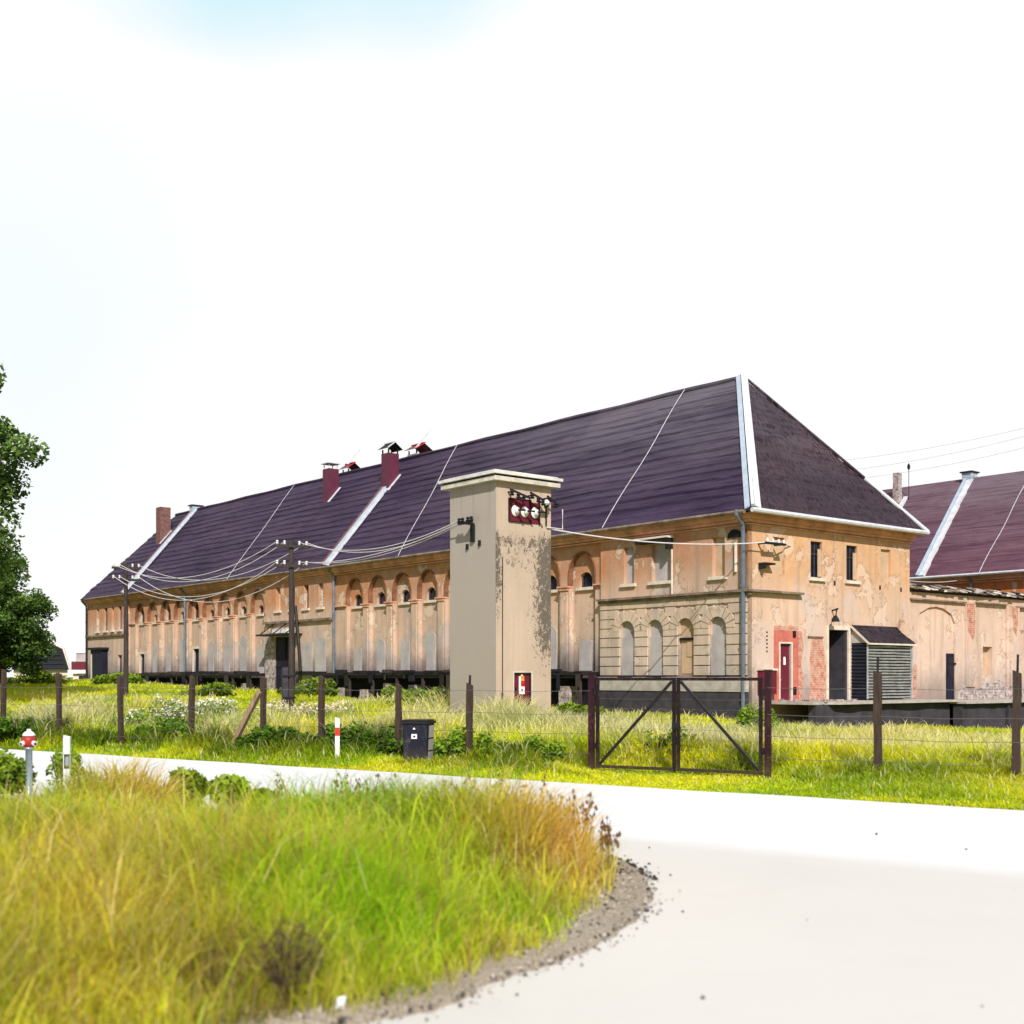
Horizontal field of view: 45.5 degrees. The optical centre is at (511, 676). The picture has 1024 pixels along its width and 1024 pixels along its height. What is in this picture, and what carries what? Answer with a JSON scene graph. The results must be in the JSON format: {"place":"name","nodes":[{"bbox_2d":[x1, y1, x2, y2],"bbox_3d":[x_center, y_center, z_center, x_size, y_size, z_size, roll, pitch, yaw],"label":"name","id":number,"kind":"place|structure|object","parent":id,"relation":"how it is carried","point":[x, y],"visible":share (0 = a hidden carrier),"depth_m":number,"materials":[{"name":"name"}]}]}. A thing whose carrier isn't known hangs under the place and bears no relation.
{"place":"outdoors","nodes":[
{"label":"outdoors","id":0,"kind":"place"},
{"bbox_2d":[0,748,653,1023],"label":"verge","id":1,"kind":"structure","parent":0,"point":[364,1015],"depth_m":7.84,"materials":[{"name":"plant"}]},
{"bbox_2d":[0,747,37,794],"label":"bush","id":2,"kind":"object","parent":1,"relation":"on","point":[9,762],"visible":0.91,"depth_m":18.39,"materials":[{"name":"green plant"}]},
{"bbox_2d":[19,729,36,796],"bbox_3d":[-7.298,1.394,18.442,0.253,1.212,0.227,0,0,-15],"label":"fire hydrant","id":3,"kind":"object","parent":1,"relation":"on","point":[28,742],"visible":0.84,"depth_m":18.40,"materials":[{"name":"red metal"}]},
{"bbox_2d":[63,735,70,788],"bbox_3d":[-6.700,1.435,18.393,0.100,1.130,0.073,0,0,4],"label":"delineator post","id":4,"kind":"object","parent":1,"relation":"on","point":[66,745],"visible":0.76,"depth_m":18.36,"materials":[{"name":"white plastic"}]},
{"bbox_2d":[45,748,89,786],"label":"bush","id":5,"kind":"object","parent":1,"relation":"on","point":[57,757],"visible":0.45,"depth_m":19.15,"materials":[{"name":"green plant"}]},
{"bbox_2d":[168,766,207,805],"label":"bush","id":6,"kind":"object","parent":1,"relation":"on","point":[202,780],"visible":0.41,"depth_m":16.84,"materials":[{"name":"green plant"}]},
{"bbox_2d":[205,773,274,805],"bbox_3d":[-3.693,1.587,16.696,0.981,0.577,0.758,0,0,0],"label":"bush","id":7,"kind":"object","parent":1,"relation":"on","point":[221,784],"visible":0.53,"depth_m":16.51,"materials":[{"name":"green plant"}]},
{"bbox_2d":[274,772,283,803],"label":"dry weed","id":8,"kind":"object","parent":1,"relation":"on","point":[277,780],"visible":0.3,"depth_m":15.06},
{"bbox_2d":[244,908,339,1004],"bbox_3d":[-1.234,1.558,6.781,0.529,0.532,0.583,0,0,0],"label":"dead shrub","id":9,"kind":"object","parent":1,"relation":"on","point":[277,976],"visible":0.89,"depth_m":6.79,"materials":[{"name":"plant"}]},
{"bbox_2d":[328,769,346,796],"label":"dry weed","id":10,"kind":"object","parent":1,"relation":"on","point":[336,782],"visible":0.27,"depth_m":14.33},
{"bbox_2d":[335,996,345,1009],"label":"paper litter","id":11,"kind":"object","parent":1,"relation":"on","point":[340,1001],"visible":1,"depth_m":6.42,"materials":[{"name":"white paper"}]},
{"bbox_2d":[340,773,362,797],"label":"dry weed","id":12,"kind":"object","parent":1,"relation":"on","point":[352,785],"visible":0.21,"depth_m":14.38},
{"bbox_2d":[354,779,370,794],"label":"dry weed","id":13,"kind":"object","parent":1,"relation":"on","point":[360,786],"visible":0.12,"depth_m":14.07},
{"bbox_2d":[375,773,410,793],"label":"dry weed","id":14,"kind":"object","parent":1,"relation":"on","point":[377,775],"visible":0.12,"depth_m":13.60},
{"bbox_2d":[450,774,474,799],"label":"dry weed","id":15,"kind":"object","parent":1,"relation":"on","point":[464,783],"visible":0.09,"depth_m":13.56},
{"bbox_2d":[517,774,545,807],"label":"dry weed","id":16,"kind":"object","parent":1,"relation":"on","point":[544,777],"visible":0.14,"depth_m":12.42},
{"bbox_2d":[564,795,582,827],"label":"dry weed","id":17,"kind":"object","parent":1,"relation":"on","point":[569,799],"visible":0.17,"depth_m":12.71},
{"bbox_2d":[572,788,593,834],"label":"dry weed","id":18,"kind":"object","parent":1,"relation":"on","point":[586,818],"visible":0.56,"depth_m":12.14,"materials":[{"name":"plant"}]},
{"bbox_2d":[582,802,597,846],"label":"dry weed","id":19,"kind":"object","parent":1,"relation":"on","point":[595,806],"visible":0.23,"depth_m":12.33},
{"bbox_2d":[598,827,606,862],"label":"dry weed","id":20,"kind":"object","parent":1,"relation":"on","point":[602,842],"visible":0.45,"depth_m":11.89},
{"bbox_2d":[600,815,621,867],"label":"dry weed","id":21,"kind":"object","parent":1,"relation":"on","point":[607,826],"visible":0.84,"depth_m":11.60,"materials":[{"name":"plant"}]},
{"bbox_2d":[0,748,1023,1023],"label":"road","id":22,"kind":"structure","parent":0,"point":[906,914],"depth_m":9.73,"materials":[{"name":"concrete"}]},
{"bbox_2d":[0,0,1023,676],"label":"sky","id":23,"kind":"structure","parent":0,"point":[248,247],"materials":[{"name":"white"}]},
{"bbox_2d":[0,677,1023,809],"bbox_3d":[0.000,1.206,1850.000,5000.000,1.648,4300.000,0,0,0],"label":"ground","id":24,"kind":"structure","parent":0,"point":[676,785],"depth_m":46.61,"materials":[{"name":"plant"}]},
{"bbox_2d":[0,363,49,601],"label":"deciduous tree","id":25,"kind":"object","parent":24,"relation":"on","point":[19,449],"visible":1,"depth_m":50.12,"materials":[{"name":"green plant"}]},
{"bbox_2d":[0,549,58,684],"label":"deciduous tree","id":26,"kind":"object","parent":24,"relation":"on","point":[25,642],"visible":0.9,"depth_m":69.38,"materials":[{"name":"green plant"}]},
{"bbox_2d":[0,714,68,741],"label":"shrub","id":27,"kind":"object","parent":24,"relation":"on","point":[6,728],"visible":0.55,"depth_m":33.48,"materials":[{"name":"green plant"}]},
{"bbox_2d":[12,669,69,684],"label":"thicket","id":28,"kind":"object","parent":24,"relation":"on","point":[42,677],"visible":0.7,"depth_m":70.56,"materials":[{"name":"green plant"}]},
{"bbox_2d":[11,643,70,679],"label":"barn","id":29,"kind":"structure","parent":24,"relation":"on","point":[59,663],"depth_m":116.35,"materials":[{"name":"stone"}]},
{"bbox_2d":[71,652,84,679],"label":"house","id":30,"kind":"structure","parent":24,"relation":"on","point":[78,668],"depth_m":110.53,"materials":[{"name":"paint"}]},
{"bbox_2d":[90,672,145,684],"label":"thicket","id":31,"kind":"object","parent":24,"relation":"on","point":[111,678],"visible":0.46,"depth_m":69.52,"materials":[{"name":"green plant"}]},
{"bbox_2d":[112,563,139,695],"bbox_3d":[-17.390,-1.834,54.978,1.240,6.574,0.299,0,0,-25],"label":"utility pole","id":32,"kind":"object","parent":24,"relation":"on","point":[126,664],"visible":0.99,"depth_m":54.92,"materials":[{"name":"brown wood"}]},
{"bbox_2d":[117,708,154,725],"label":"flowering shrub","id":33,"kind":"object","parent":24,"relation":"on","point":[136,715],"visible":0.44,"depth_m":40.22,"materials":[{"name":"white plant"}]},
{"bbox_2d":[125,717,203,742],"bbox_3d":[-9.174,1.509,32.597,2.665,0.900,1.410,0,0,13],"label":"shrub","id":34,"kind":"object","parent":24,"relation":"on","point":[169,725],"visible":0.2,"depth_m":32.57,"materials":[{"name":"green plant"}]},
{"bbox_2d":[145,693,238,723],"bbox_3d":[-10.016,1.134,38.487,2.738,1.268,1.886,0,0,0],"label":"flowering shrub","id":35,"kind":"object","parent":24,"relation":"on","point":[168,710],"visible":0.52,"depth_m":38.13,"materials":[{"name":"white plant"}]},
{"bbox_2d":[177,682,236,697],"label":"thicket","id":36,"kind":"object","parent":24,"relation":"on","point":[209,688],"visible":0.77,"depth_m":56.93,"materials":[{"name":"green plant"}]},
{"bbox_2d":[234,722,334,749],"bbox_3d":[-5.242,1.510,28.870,2.578,0.892,0.899,0,0,0],"label":"shrub","id":37,"kind":"object","parent":24,"relation":"on","point":[264,731],"visible":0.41,"depth_m":28.63,"materials":[{"name":"green plant"}]},
{"bbox_2d":[275,540,308,709],"bbox_3d":[-8.130,-1.570,44.978,1.240,6.920,0.299,0,0,-25],"label":"utility pole","id":38,"kind":"object","parent":24,"relation":"on","point":[288,675],"visible":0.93,"depth_m":44.91,"materials":[{"name":"brown wood"}]},
{"bbox_2d":[113,562,275,600],"bbox_3d":[-13.218,-3.821,49.659,0.026,1.420,13.636,0,0,-43],"label":"overhead wire","id":39,"kind":"object","parent":38,"relation":"attached to","point":[204,597],"visible":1,"depth_m":48.29,"materials":[{"name":"metal"}]},
{"bbox_2d":[113,542,275,577],"bbox_3d":[-13.218,-4.552,49.659,0.026,1.017,13.635,0,0,-43],"label":"overhead wire","id":40,"kind":"object","parent":38,"relation":"attached to","point":[202,574],"visible":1,"depth_m":48.40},
{"bbox_2d":[120,562,283,596],"bbox_3d":[-12.973,-3.895,49.773,0.026,1.271,13.636,0,0,-43],"label":"overhead wire","id":41,"kind":"object","parent":38,"relation":"attached to","point":[203,595],"visible":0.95,"depth_m":49.32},
{"bbox_2d":[121,542,283,581],"bbox_3d":[-12.973,-4.477,49.773,0.026,1.167,13.636,0,0,-43],"label":"overhead wire","id":42,"kind":"object","parent":38,"relation":"attached to","point":[208,578],"visible":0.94,"depth_m":48.84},
{"bbox_2d":[139,563,305,601],"bbox_3d":[-12.221,-3.796,50.124,0.026,1.469,13.637,0,0,-43],"label":"overhead wire","id":43,"kind":"object","parent":38,"relation":"attached to","point":[226,600],"visible":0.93,"depth_m":48.97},
{"bbox_2d":[139,543,305,579],"bbox_3d":[-12.221,-4.527,50.124,0.026,1.067,13.635,0,0,-43],"label":"overhead wire","id":44,"kind":"object","parent":38,"relation":"attached to","point":[225,577],"visible":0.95,"depth_m":49.04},
{"bbox_2d":[300,521,456,550],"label":"overhead wire","id":45,"kind":"object","parent":38,"relation":"attached to","point":[385,546],"visible":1,"depth_m":39.40,"materials":[{"name":"metal"}]},
{"bbox_2d":[300,520,465,562],"bbox_3d":[-4.559,-4.306,40.262,0.028,0.611,11.540,0,0,-35],"label":"overhead wire","id":46,"kind":"object","parent":38,"relation":"attached to","point":[384,551],"visible":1,"depth_m":39.68,"materials":[{"name":"metal"}]},
{"bbox_2d":[307,520,460,552],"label":"overhead wire","id":47,"kind":"object","parent":38,"relation":"attached to","point":[379,550],"visible":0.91,"depth_m":40.58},
{"bbox_2d":[319,521,465,563],"bbox_3d":[-4.386,-4.287,40.257,0.028,0.649,11.657,0,0,-33],"label":"overhead wire","id":48,"kind":"object","parent":38,"relation":"attached to","point":[397,550],"visible":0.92,"depth_m":39.05,"materials":[{"name":"metal"}]},
{"bbox_2d":[0,669,589,756],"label":"wire fence","id":49,"kind":"object","parent":24,"relation":"on","point":[261,694],"visible":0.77,"depth_m":29.25,"materials":[{"name":"brown wood"}]},
{"bbox_2d":[256,698,358,715],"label":"flowering shrub","id":50,"kind":"object","parent":24,"relation":"on","point":[271,706],"visible":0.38,"depth_m":42.18,"materials":[{"name":"white plant"}]},
{"bbox_2d":[276,676,339,697],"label":"thicket","id":51,"kind":"object","parent":24,"relation":"on","point":[314,687],"visible":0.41,"depth_m":57.10,"materials":[{"name":"green plant"}]},
{"bbox_2d":[335,717,339,758],"bbox_3d":[-3.800,1.435,26.595,0.100,1.130,0.070,0,0,-2],"label":"delineator post","id":52,"kind":"object","parent":24,"relation":"on","point":[337,736],"visible":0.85,"depth_m":26.56,"materials":[{"name":"white plastic"}]},
{"bbox_2d":[323,720,403,755],"bbox_3d":[-3.200,1.463,27.427,2.138,0.984,0.835,0,0,0],"label":"shrub","id":53,"kind":"object","parent":24,"relation":"on","point":[389,740],"visible":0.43,"depth_m":27.42,"materials":[{"name":"green plant"}]},
{"bbox_2d":[378,685,410,699],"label":"thicket","id":54,"kind":"object","parent":24,"relation":"on","point":[385,690],"visible":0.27,"depth_m":54.32,"materials":[{"name":"green plant"}]},
{"bbox_2d":[385,685,449,706],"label":"thicket","id":55,"kind":"object","parent":24,"relation":"on","point":[418,693],"visible":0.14,"depth_m":43.75,"materials":[{"name":"green plant"}]},
{"bbox_2d":[400,719,435,760],"bbox_3d":[-2.021,1.397,26.345,0.620,0.965,0.630,0,0,12],"label":"electrical cabinet","id":56,"kind":"object","parent":24,"relation":"on","point":[418,738],"visible":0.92,"depth_m":26.10,"materials":[{"name":"metal"}]},
{"bbox_2d":[433,724,493,761],"bbox_3d":[-1.146,1.498,26.909,1.516,0.912,0.992,0,0,0],"label":"shrub","id":57,"kind":"object","parent":24,"relation":"on","point":[455,742],"visible":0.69,"depth_m":26.69,"materials":[{"name":"green plant"}]},
{"bbox_2d":[438,469,562,715],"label":"transformer tower","id":58,"kind":"structure","parent":24,"relation":"on","point":[500,589],"depth_m":35.71,"materials":[{"name":"beige paint"}]},
{"bbox_2d":[513,671,532,707],"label":"door","id":59,"kind":"structure","parent":58,"relation":"in","point":[522,680],"depth_m":35.69,"materials":[{"name":"red paint"}]},
{"bbox_2d":[80,372,929,725],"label":"granary","id":60,"kind":"structure","parent":24,"relation":"on","point":[740,464],"depth_m":47.94,"materials":[{"name":"orange paint"}]},
{"bbox_2d":[120,655,121,671],"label":"lower window","id":61,"kind":"structure","parent":60,"relation":"in","point":[120,655],"depth_m":83.38,"materials":[{"name":"grey glass"}]},
{"bbox_2d":[139,652,143,672],"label":"door","id":62,"kind":"structure","parent":60,"relation":"in","point":[140,653],"depth_m":81.12,"materials":[{"name":"stone"}]},
{"bbox_2d":[153,644,156,671],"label":"blind door","id":63,"kind":"structure","parent":60,"relation":"in","point":[155,646],"depth_m":79.20,"materials":[{"name":"paint"}]},
{"bbox_2d":[166,646,170,671],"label":"blind door","id":64,"kind":"structure","parent":60,"relation":"in","point":[168,649],"depth_m":77.60,"materials":[{"name":"paint"}]},
{"bbox_2d":[179,639,183,671],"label":"blind door","id":65,"kind":"structure","parent":60,"relation":"in","point":[181,650],"depth_m":76.10,"materials":[{"name":"paint"}]},
{"bbox_2d":[192,603,198,621],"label":"window","id":66,"kind":"structure","parent":60,"relation":"in","point":[197,610],"depth_m":74.86,"materials":[{"name":"black glass"}]},
{"bbox_2d":[192,646,198,671],"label":"door","id":67,"kind":"structure","parent":60,"relation":"in","point":[197,647],"depth_m":74.79,"materials":[{"name":"stone"}]},
{"bbox_2d":[208,642,213,670],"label":"blind door","id":68,"kind":"structure","parent":60,"relation":"in","point":[211,645],"depth_m":72.90,"materials":[{"name":"paint"}]},
{"bbox_2d":[224,643,229,671],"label":"blind door","id":69,"kind":"structure","parent":60,"relation":"in","point":[226,646],"depth_m":71.26,"materials":[{"name":"paint"}]},
{"bbox_2d":[240,636,246,670],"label":"blind door","id":70,"kind":"structure","parent":60,"relation":"in","point":[243,641],"depth_m":69.71,"materials":[{"name":"paint"}]},
{"bbox_2d":[257,646,263,672],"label":"blind door","id":71,"kind":"structure","parent":60,"relation":"in","point":[260,650],"depth_m":68.08,"materials":[{"name":"paint"}]},
{"bbox_2d":[273,589,281,612],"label":"window","id":72,"kind":"structure","parent":60,"relation":"in","point":[279,611],"depth_m":66.26,"materials":[{"name":"stone"}]},
{"bbox_2d":[301,585,309,610],"bbox_3d":[-10.667,-4.140,63.697,0.350,1.360,0.720,0,0,-39],"label":"window","id":73,"kind":"structure","parent":60,"relation":"in","point":[304,609],"depth_m":63.94,"materials":[{"name":"beige stone"}]},
{"bbox_2d":[316,584,323,609],"bbox_3d":[-9.726,-4.140,62.535,0.350,1.360,0.720,0,0,-39],"label":"window","id":74,"kind":"structure","parent":60,"relation":"in","point":[317,608],"depth_m":62.73,"materials":[{"name":"stone"}]},
{"bbox_2d":[351,595,362,608],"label":"window","id":75,"kind":"structure","parent":60,"relation":"in","point":[359,599],"depth_m":60.51,"materials":[{"name":"black glass"}]},
{"bbox_2d":[354,648,361,670],"bbox_3d":[-7.620,-0.705,60.338,0.065,1.410,0.720,0,0,-39],"label":"blind door","id":76,"kind":"structure","parent":60,"relation":"in","point":[357,652],"depth_m":60.27,"materials":[{"name":"paint"}]},
{"bbox_2d":[374,592,385,606],"bbox_3d":[-6.265,-3.745,58.768,0.280,0.730,0.960,0,0,-39],"label":"window","id":77,"kind":"structure","parent":60,"relation":"in","point":[382,596],"depth_m":58.92,"materials":[{"name":"black glass"}]},
{"bbox_2d":[377,639,384,671],"bbox_3d":[-6.302,-0.907,58.740,0.040,1.815,0.720,0,0,-39],"label":"blind door","id":78,"kind":"structure","parent":60,"relation":"in","point":[380,644],"depth_m":58.73,"materials":[{"name":"paint"}]},
{"bbox_2d":[398,590,410,604],"bbox_3d":[-4.952,-3.745,57.179,0.280,0.730,0.960,0,0,-39],"label":"window","id":79,"kind":"structure","parent":60,"relation":"in","point":[406,597],"depth_m":57.31,"materials":[{"name":"black glass"}]},
{"bbox_2d":[401,642,409,669],"bbox_3d":[-5.002,-0.830,57.133,0.065,1.660,0.720,0,0,-39],"label":"blind door","id":80,"kind":"structure","parent":60,"relation":"in","point":[405,646],"depth_m":57.05,"materials":[{"name":"paint"}]},
{"bbox_2d":[423,588,436,602],"bbox_3d":[-3.641,-3.745,55.582,0.280,0.730,0.960,0,0,-39],"label":"window","id":81,"kind":"structure","parent":60,"relation":"in","point":[432,593],"depth_m":55.73,"materials":[{"name":"black glass"}]},
{"bbox_2d":[426,632,435,669],"bbox_3d":[-3.691,-1.032,55.536,0.065,2.065,0.720,0,0,-39],"label":"blind door","id":82,"kind":"structure","parent":60,"relation":"in","point":[430,638],"depth_m":55.48,"materials":[{"name":"paint"}]},
{"bbox_2d":[551,626,556,668],"bbox_3d":[1.561,-1.032,49.157,0.040,2.065,0.720,0,0,-39],"label":"blind door","id":83,"kind":"structure","parent":60,"relation":"in","point":[553,631],"depth_m":49.00,"materials":[{"name":"paint"}]},
{"bbox_2d":[551,576,558,592],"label":"window","id":84,"kind":"structure","parent":60,"relation":"in","point":[553,580],"depth_m":49.26,"materials":[{"name":"black glass"}]},
{"bbox_2d":[576,572,593,590],"bbox_3d":[2.910,-3.745,47.588,0.280,0.730,0.960,0,0,-39],"label":"window","id":85,"kind":"structure","parent":60,"relation":"in","point":[587,578],"depth_m":47.71,"materials":[{"name":"black glass"}]},
{"bbox_2d":[579,641,591,670],"bbox_3d":[2.863,-0.705,47.559,0.065,1.410,0.720,0,0,-39],"label":"blind door","id":86,"kind":"structure","parent":60,"relation":"in","point":[585,647],"depth_m":47.50,"materials":[{"name":"paint"}]},
{"bbox_2d":[620,548,635,587],"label":"blind window","id":87,"kind":"structure","parent":60,"relation":"in","point":[630,551],"depth_m":45.41,"materials":[{"name":"paint"}]},
{"bbox_2d":[647,544,670,584],"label":"blind window","id":88,"kind":"structure","parent":60,"relation":"in","point":[662,555],"depth_m":44.18,"materials":[{"name":"paint"}]},
{"bbox_2d":[551,529,777,544],"bbox_3d":[5.096,-4.420,38.826,9.334,0.394,0.040,0,0,-32],"label":"overhead cable","id":89,"kind":"object","parent":60,"relation":"attached to","point":[657,542],"visible":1,"depth_m":38.43,"materials":[{"name":"metal"}]},
{"bbox_2d":[708,537,726,579],"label":"blind window","id":90,"kind":"structure","parent":60,"relation":"in","point":[719,549],"depth_m":42.07,"materials":[{"name":"paint"}]},
{"bbox_2d":[773,537,781,574],"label":"blind window","id":91,"kind":"structure","parent":60,"relation":"in","point":[777,550],"depth_m":42.07,"materials":[{"name":"paint"}]},
{"bbox_2d":[779,642,792,700],"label":"door","id":92,"kind":"structure","parent":60,"relation":"in","point":[784,647],"depth_m":42.28,"materials":[{"name":"red paint"}]},
{"bbox_2d":[809,541,826,581],"bbox_3d":[10.782,-4.110,43.291,0.900,1.420,0.230,0,0,-39],"label":"window","id":93,"kind":"structure","parent":60,"relation":"in","point":[814,545],"depth_m":43.35,"materials":[{"name":"black glass"}]},
{"bbox_2d":[844,545,861,584],"bbox_3d":[12.409,-4.110,44.633,0.910,1.420,0.230,0,0,-39],"label":"window","id":94,"kind":"structure","parent":60,"relation":"in","point":[850,550],"depth_m":44.70,"materials":[{"name":"black glass"}]},
{"bbox_2d":[780,541,957,582],"bbox_3d":[16.654,-4.789,53.915,0.044,0.961,29.432,0,0,31],"label":"overhead cable","id":95,"kind":"object","parent":60,"relation":"attached to","point":[910,581],"visible":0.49,"depth_m":60.16,"materials":[{"name":"metal"}]},
{"bbox_2d":[881,550,887,583],"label":"blind window","id":96,"kind":"structure","parent":60,"relation":"in","point":[884,553],"depth_m":46.10,"materials":[{"name":"paint"}]},
{"bbox_2d":[476,734,566,760],"bbox_3d":[0.196,1.577,25.672,1.938,0.754,0.811,0,0,0],"label":"shrub","id":97,"kind":"object","parent":24,"relation":"on","point":[551,747],"visible":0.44,"depth_m":25.40,"materials":[{"name":"green plant"}]},
{"bbox_2d":[555,701,611,717],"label":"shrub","id":98,"kind":"object","parent":24,"relation":"on","point":[564,706],"visible":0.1,"depth_m":39.23,"materials":[{"name":"green plant"}]},
{"bbox_2d":[638,726,699,755],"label":"shrub","id":99,"kind":"object","parent":24,"relation":"on","point":[668,738],"visible":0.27,"depth_m":25.54,"materials":[{"name":"green plant"}]},
{"bbox_2d":[588,669,771,778],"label":"yard gate","id":100,"kind":"structure","parent":24,"relation":"on","point":[766,750],"depth_m":23.73,"materials":[{"name":"metal"}]},
{"bbox_2d":[736,702,783,727],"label":"shrub","id":101,"kind":"object","parent":24,"relation":"on","point":[742,718],"visible":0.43,"depth_m":36.57,"materials":[{"name":"green plant"}]},
{"bbox_2d":[767,654,1023,776],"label":"wire fence","id":102,"kind":"object","parent":24,"relation":"on","point":[877,716],"visible":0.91,"depth_m":21.27,"materials":[{"name":"brown wood"}]},
{"bbox_2d":[772,698,1023,728],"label":"loading platform","id":103,"kind":"structure","parent":24,"relation":"on","point":[921,711],"depth_m":44.08,"materials":[{"name":"concrete"}]},
{"bbox_2d":[850,625,916,698],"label":"corrugated shed","id":104,"kind":"structure","parent":103,"relation":"on","point":[890,647],"depth_m":44.86,"materials":[{"name":"metal"}]},
{"bbox_2d":[882,463,1023,592],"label":"twin granary","id":105,"kind":"structure","parent":24,"relation":"on","point":[972,521],"depth_m":68.04,"materials":[{"name":"tile"}]},
{"bbox_2d":[910,583,1023,723],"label":"wing","id":106,"kind":"structure","parent":24,"relation":"on","point":[971,638],"depth_m":49.51,"materials":[{"name":"paint"}]},
{"bbox_2d":[946,653,955,699],"bbox_3d":[17.604,-0.020,48.948,0.560,1.840,0.115,0,0,-39],"label":"door","id":107,"kind":"structure","parent":106,"relation":"in","point":[950,663],"depth_m":48.88,"materials":[{"name":"grey metal"}]},
{"bbox_2d":[182,833,1014,1023],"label":"gravel","id":108,"kind":"structure","parent":0,"point":[641,872],"depth_m":8.73,"materials":[{"name":"gravel"}]},
{"bbox_2d":[841,428,1022,460],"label":"power line","id":109,"kind":"object","parent":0,"point":[932,447],"visible":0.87,"depth_m":115.09,"materials":[{"name":"grey metal"}]},
{"bbox_2d":[863,436,1023,468],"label":"power line","id":110,"kind":"object","parent":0,"point":[946,454],"visible":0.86,"depth_m":114.71,"materials":[{"name":"grey metal"}]},
{"bbox_2d":[867,448,1020,477],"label":"power line","id":111,"kind":"object","parent":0,"point":[948,464],"visible":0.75,"depth_m":114.71,"materials":[{"name":"grey metal"}]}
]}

